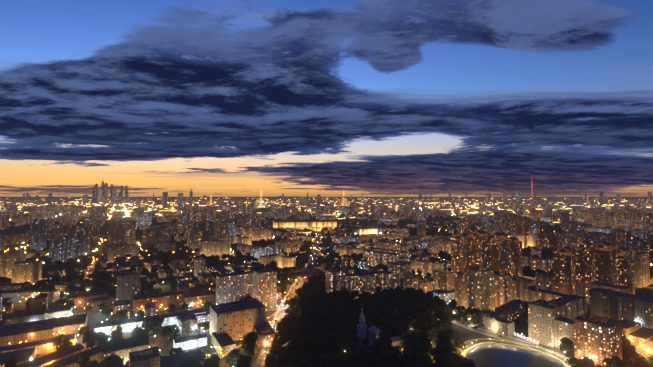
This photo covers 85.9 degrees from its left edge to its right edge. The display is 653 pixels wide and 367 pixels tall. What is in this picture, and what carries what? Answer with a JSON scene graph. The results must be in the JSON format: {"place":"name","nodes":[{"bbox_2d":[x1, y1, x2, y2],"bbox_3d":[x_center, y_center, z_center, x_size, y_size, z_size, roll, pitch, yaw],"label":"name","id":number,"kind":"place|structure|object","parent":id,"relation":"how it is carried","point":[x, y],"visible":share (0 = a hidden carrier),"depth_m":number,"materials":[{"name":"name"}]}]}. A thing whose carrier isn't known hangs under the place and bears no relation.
{"place":"outdoors","nodes":[
{"label":"outdoors","id":0,"kind":"place"},
{"bbox_2d":[23,231,570,366],"bbox_3d":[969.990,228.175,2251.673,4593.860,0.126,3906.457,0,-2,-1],"label":"roads","id":1,"kind":"structure","parent":0,"point":[281,313],"depth_m":412.80,"materials":[{"name":"grey asphalt"}]},
{"bbox_2d":[0,197,652,366],"bbox_3d":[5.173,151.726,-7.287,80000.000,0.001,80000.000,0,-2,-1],"label":"ground","id":2,"kind":"structure","parent":0,"point":[158,340],"depth_m":463.39,"materials":[{"name":"black"}]},
{"bbox_2d":[209,298,265,340],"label":"building","id":3,"kind":"structure","parent":2,"relation":"on","point":[236,320],"depth_m":373.40,"materials":[{"name":"beige concrete"}]},
{"bbox_2d":[0,181,651,218],"bbox_3d":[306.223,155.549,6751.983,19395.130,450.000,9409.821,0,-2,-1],"label":"distant skyscrapers","id":4,"kind":"structure","parent":2,"relation":"on","point":[99,195],"depth_m":5388.11,"materials":[{"name":"grey concrete"}]},
{"bbox_2d":[0,196,652,366],"bbox_3d":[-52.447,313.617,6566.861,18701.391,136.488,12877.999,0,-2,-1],"label":"city buildings","id":5,"kind":"structure","parent":2,"relation":"on","point":[599,270],"depth_m":582.23,"materials":[{"name":"brown concrete"}]},
{"bbox_2d":[0,213,652,366],"bbox_3d":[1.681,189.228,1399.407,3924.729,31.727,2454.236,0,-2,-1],"label":"trees","id":6,"kind":"object","parent":2,"relation":"on","point":[395,310],"visible":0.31,"depth_m":423.13,"materials":[{"name":"green plant"}]},
{"bbox_2d":[86,279,566,366],"bbox_3d":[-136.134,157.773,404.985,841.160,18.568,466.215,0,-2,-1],"label":"tree trunks","id":7,"kind":"object","parent":2,"relation":"on","point":[336,324],"depth_m":390.46,"materials":[{"name":"brown plant"}]},
{"bbox_2d":[5,202,651,359],"bbox_3d":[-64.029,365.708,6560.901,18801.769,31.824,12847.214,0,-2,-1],"label":"lamp glow","id":8,"kind":"object","parent":2,"relation":"on","point":[127,213],"depth_m":1410.60,"materials":[{"name":"yellow"}]},
{"bbox_2d":[19,238,648,366],"bbox_3d":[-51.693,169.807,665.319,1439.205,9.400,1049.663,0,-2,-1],"label":"street lamps","id":9,"kind":"object","parent":2,"relation":"on","point":[277,312],"visible":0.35,"depth_m":390.72,"materials":[{"name":"silver metal"}]},
{"bbox_2d":[356,309,400,346],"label":"church","id":10,"kind":"structure","parent":2,"relation":"on","point":[374,331],"depth_m":346.42,"materials":[{"name":"grey paint"}]},
{"bbox_2d":[197,235,568,364],"bbox_3d":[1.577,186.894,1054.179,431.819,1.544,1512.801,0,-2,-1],"label":"cars","id":11,"kind":"object","parent":2,"relation":"on","point":[466,324],"visible":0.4,"depth_m":407.68,"materials":[{"name":"paint"}]},
{"bbox_2d":[514,332,538,343],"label":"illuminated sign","id":12,"kind":"object","parent":2,"relation":"on","point":[527,338],"visible":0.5,"depth_m":367.64,"materials":[{"name":"white"}]},
{"bbox_2d":[623,341,652,366],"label":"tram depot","id":13,"kind":"structure","parent":2,"relation":"on","point":[644,351],"depth_m":329.21,"materials":[{"name":"yellow"}]},
{"bbox_2d":[0,0,652,196],"label":"sky","id":14,"kind":"structure","parent":0,"point":[210,98],"materials":[{"name":"blue"}]},
{"bbox_2d":[454,338,570,366],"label":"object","id":15,"kind":"structure","parent":0,"point":[483,352],"depth_m":333.12,"materials":[{"name":"grey concrete"}]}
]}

